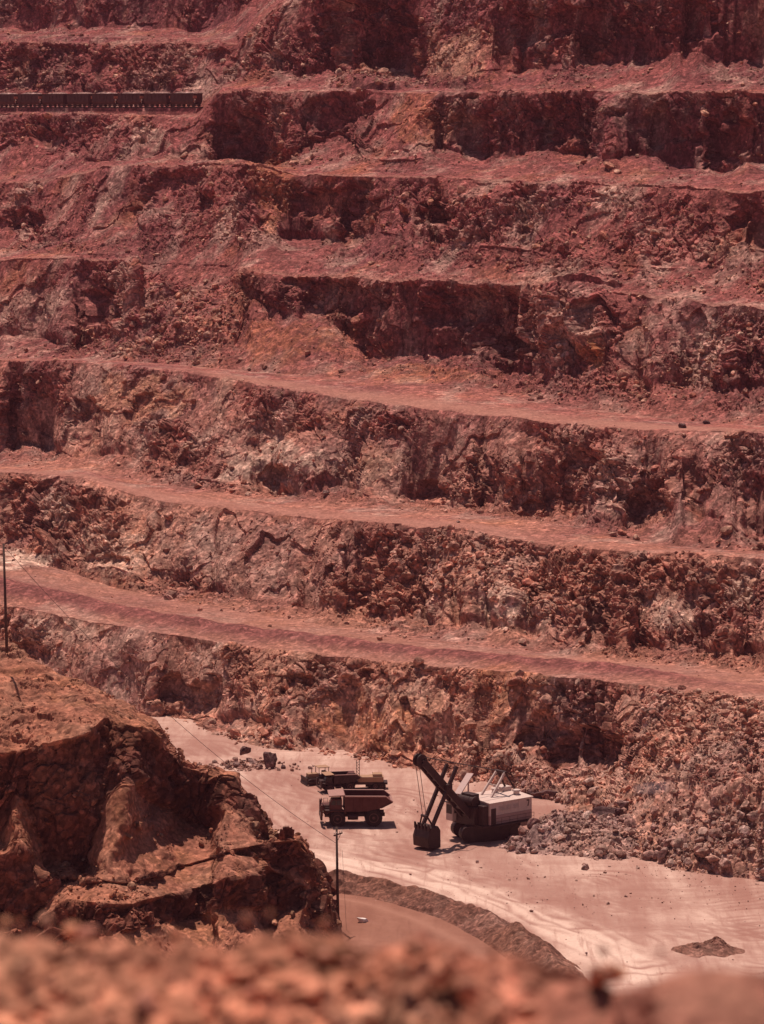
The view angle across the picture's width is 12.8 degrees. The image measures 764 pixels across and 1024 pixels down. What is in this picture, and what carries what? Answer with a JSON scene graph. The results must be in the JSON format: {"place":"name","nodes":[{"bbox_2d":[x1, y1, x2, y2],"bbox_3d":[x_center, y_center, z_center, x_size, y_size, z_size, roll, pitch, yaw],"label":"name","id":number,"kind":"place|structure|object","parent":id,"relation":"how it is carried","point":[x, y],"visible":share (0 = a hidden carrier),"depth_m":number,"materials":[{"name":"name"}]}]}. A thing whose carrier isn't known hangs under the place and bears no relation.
{"place":"outdoors","nodes":[
{"label":"outdoors","id":0,"kind":"place"},
{"bbox_2d":[0,639,341,954],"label":"rock bluff","id":1,"kind":"structure","parent":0,"point":[124,742],"depth_m":402.59,"materials":[{"name":"brown stone"}]},
{"bbox_2d":[3,543,7,652],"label":"utility pole","id":2,"kind":"object","parent":1,"relation":"on","point":[5,614],"visible":1,"depth_m":418.05,"materials":[{"name":"brown wood"}]},
{"bbox_2d":[5,548,333,841],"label":"power line","id":3,"kind":"object","parent":2,"relation":"attached to","point":[157,704],"visible":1,"depth_m":416.56,"materials":[{"name":"black metal"}]},
{"bbox_2d":[1,646,341,952],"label":"loose stones","id":4,"kind":"object","parent":1,"relation":"on","point":[131,885],"visible":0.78,"depth_m":403.24,"materials":[{"name":"brown stone"}]},
{"bbox_2d":[0,0,763,880],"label":"terraced hillside","id":5,"kind":"structure","parent":0,"point":[304,224],"depth_m":672.52,"materials":[{"name":"brown stone"}]},
{"bbox_2d":[0,108,201,114],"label":"track bed","id":6,"kind":"object","parent":5,"relation":"on","point":[156,111],"visible":0.44,"depth_m":828.62,"materials":[{"name":"brown gravel"}]},
{"bbox_2d":[0,107,202,107],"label":"railway track","id":7,"kind":"structure","parent":6,"relation":"on","point":[101,107],"depth_m":834.22,"materials":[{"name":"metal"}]},
{"bbox_2d":[0,93,19,106],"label":"ore car","id":8,"kind":"object","parent":7,"relation":"on","point":[9,99],"visible":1,"depth_m":857.73,"materials":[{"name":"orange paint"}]},
{"bbox_2d":[16,92,43,106],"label":"ore car","id":9,"kind":"object","parent":7,"relation":"on","point":[29,99],"visible":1,"depth_m":851.99,"materials":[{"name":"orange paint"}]},
{"bbox_2d":[41,92,68,106],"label":"ore car","id":10,"kind":"object","parent":7,"relation":"on","point":[59,99],"visible":1,"depth_m":845.31,"materials":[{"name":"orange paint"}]},
{"bbox_2d":[67,92,93,106],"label":"ore car","id":11,"kind":"object","parent":7,"relation":"on","point":[80,98],"visible":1,"depth_m":838.76,"materials":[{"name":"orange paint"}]},
{"bbox_2d":[91,92,119,106],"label":"ore car","id":12,"kind":"object","parent":7,"relation":"on","point":[105,98],"visible":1,"depth_m":832.30,"materials":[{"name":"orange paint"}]},
{"bbox_2d":[116,92,145,106],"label":"ore car","id":13,"kind":"object","parent":7,"relation":"on","point":[131,98],"visible":1,"depth_m":825.65,"materials":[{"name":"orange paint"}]},
{"bbox_2d":[143,92,172,106],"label":"ore car","id":14,"kind":"object","parent":7,"relation":"on","point":[156,98],"visible":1,"depth_m":819.01,"materials":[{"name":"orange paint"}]},
{"bbox_2d":[169,92,202,106],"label":"ore car","id":15,"kind":"object","parent":7,"relation":"on","point":[192,99],"visible":1,"depth_m":812.03,"materials":[{"name":"metal"}]},
{"bbox_2d":[0,0,763,784],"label":"scree","id":16,"kind":"structure","parent":5,"relation":"on","point":[450,546],"depth_m":632.96,"materials":[{"name":"brown stone"}]},
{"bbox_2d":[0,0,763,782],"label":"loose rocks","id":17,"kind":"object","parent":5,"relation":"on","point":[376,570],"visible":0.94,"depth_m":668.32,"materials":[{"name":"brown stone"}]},
{"bbox_2d":[479,685,763,810],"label":"brown rubble","id":18,"kind":"object","parent":5,"relation":"on","point":[748,731],"visible":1,"depth_m":476.63,"materials":[{"name":"brown stone"}]},
{"bbox_2d":[617,800,628,806],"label":"boulder","id":19,"kind":"object","parent":5,"relation":"on","point":[621,803],"visible":1,"depth_m":474.98,"materials":[{"name":"stone"}]},
{"bbox_2d":[0,929,763,1023],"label":"rocky ledge","id":20,"kind":"object","parent":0,"point":[555,995],"visible":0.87,"depth_m":13.07,"materials":[{"name":"brown stone"}]},
{"bbox_2d":[0,910,663,1023],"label":"pebbles","id":21,"kind":"object","parent":20,"relation":"on","point":[443,973],"visible":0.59,"depth_m":13.04,"materials":[{"name":"brown stone"}]},
{"bbox_2d":[587,963,618,985],"bbox_3d":[0.841,1.759,12.896,0.123,0.097,0.143,0,7,0],"label":"stone","id":22,"kind":"object","parent":20,"relation":"on","point":[604,975],"visible":1,"depth_m":12.86,"materials":[{"name":"brown stone"}]},
{"bbox_2d":[0,552,763,701],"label":"haul road","id":23,"kind":"structure","parent":0,"point":[74,595],"depth_m":563.48,"materials":[{"name":"brown soil"}]},
{"bbox_2d":[0,466,763,558],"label":"mine terrace","id":24,"kind":"structure","parent":0,"point":[539,532],"depth_m":608.73,"materials":[{"name":"brown soil"}]},
{"bbox_2d":[0,358,763,433],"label":"mine terrace","id":25,"kind":"structure","parent":0,"point":[434,398],"depth_m":648.14,"materials":[{"name":"brown soil"}]},
{"bbox_2d":[678,423,686,427],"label":"boulder","id":26,"kind":"object","parent":25,"relation":"on","point":[681,425],"visible":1,"depth_m":600.91,"materials":[{"name":"brown stone"}]},
{"bbox_2d":[333,894,500,958],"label":"road","id":27,"kind":"structure","parent":0,"point":[387,924],"depth_m":418.20,"materials":[{"name":"brown soil"}]},
{"bbox_2d":[357,917,367,922],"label":"chunk","id":28,"kind":"object","parent":27,"relation":"on","point":[362,920],"visible":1,"depth_m":420.21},
{"bbox_2d":[138,711,763,990],"bbox_3d":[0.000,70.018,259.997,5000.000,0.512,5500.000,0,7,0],"label":"pit floor","id":29,"kind":"structure","parent":0,"point":[645,932],"depth_m":445.95,"materials":[{"name":"soil"}]},
{"bbox_2d":[233,761,240,766],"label":"boulder","id":30,"kind":"object","parent":29,"relation":"on","point":[236,763],"visible":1,"depth_m":520.96,"materials":[{"name":"stone"}]},
{"bbox_2d":[240,746,250,754],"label":"boulder","id":31,"kind":"object","parent":29,"relation":"on","point":[244,750],"visible":1,"depth_m":525.98,"materials":[{"name":"brown stone"}]},
{"bbox_2d":[246,757,256,764],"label":"boulder","id":32,"kind":"object","parent":29,"relation":"on","point":[251,760],"visible":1,"depth_m":522.19,"materials":[{"name":"stone"}]},
{"bbox_2d":[198,757,313,770],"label":"rock pile","id":33,"kind":"object","parent":29,"relation":"on","point":[245,764],"visible":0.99,"depth_m":521.52,"materials":[{"name":"brown stone"}]},
{"bbox_2d":[263,752,276,768],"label":"boulder","id":34,"kind":"object","parent":29,"relation":"on","point":[270,759],"visible":1,"depth_m":519.89,"materials":[{"name":"brown stone"}]},
{"bbox_2d":[300,765,328,785],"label":"bulldozer","id":35,"kind":"object","parent":29,"relation":"on","point":[310,778],"visible":0.66,"depth_m":507.97,"materials":[{"name":"metal"}]},
{"bbox_2d":[333,827,342,913],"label":"utility pole","id":36,"kind":"object","parent":29,"relation":"on","point":[337,882],"visible":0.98,"depth_m":415.17,"materials":[{"name":"brown wood"}]},
{"bbox_2d":[316,771,360,791],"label":"haul truck","id":37,"kind":"object","parent":29,"relation":"on","point":[331,780],"visible":0.9,"depth_m":501.84,"materials":[{"name":"metal"}]},
{"bbox_2d":[319,789,392,826],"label":"haul truck","id":38,"kind":"object","parent":29,"relation":"on","point":[367,804],"visible":1,"depth_m":477.70,"materials":[{"name":"metal"}]},
{"bbox_2d":[347,760,387,788],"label":"drill rig","id":39,"kind":"object","parent":29,"relation":"on","point":[375,780],"visible":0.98,"depth_m":503.34,"materials":[{"name":"metal"}]},
{"bbox_2d":[413,753,533,848],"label":"power shovel","id":40,"kind":"object","parent":29,"relation":"on","point":[499,811],"visible":0.98,"depth_m":467.33,"materials":[{"name":"metal"}]},
{"bbox_2d":[207,748,763,975],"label":"pebbles","id":41,"kind":"object","parent":29,"relation":"on","point":[607,903],"visible":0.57,"depth_m":445.79,"materials":[{"name":"brown stone"}]},
{"bbox_2d":[531,790,561,797],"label":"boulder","id":42,"kind":"object","parent":29,"relation":"on","point":[549,792],"visible":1,"depth_m":497.18,"materials":[{"name":"brown stone"}]},
{"bbox_2d":[497,810,640,859],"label":"broken rock heap","id":43,"kind":"object","parent":29,"relation":"on","point":[534,835],"visible":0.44,"depth_m":462.16,"materials":[{"name":"stone"}]},
{"bbox_2d":[591,806,623,816],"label":"boulder","id":44,"kind":"object","parent":43,"relation":"on","point":[599,810],"visible":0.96,"depth_m":470.62,"materials":[{"name":"brown stone"}]},
{"bbox_2d":[581,863,588,869],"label":"boulder","id":45,"kind":"object","parent":29,"relation":"on","point":[585,866],"visible":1,"depth_m":450.60,"materials":[{"name":"brown stone"}]},
{"bbox_2d":[499,777,763,879],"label":"rubble","id":46,"kind":"object","parent":29,"relation":"on","point":[702,849],"visible":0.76,"depth_m":457.26,"materials":[{"name":"brown stone"}]},
{"bbox_2d":[671,936,744,957],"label":"dirt mound","id":47,"kind":"object","parent":29,"relation":"on","point":[717,946],"visible":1,"depth_m":405.67,"materials":[{"name":"soil"}]},
{"bbox_2d":[328,869,585,977],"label":"earth bank","id":48,"kind":"structure","parent":0,"point":[503,936],"depth_m":420.53,"materials":[{"name":"soil"}]}
]}

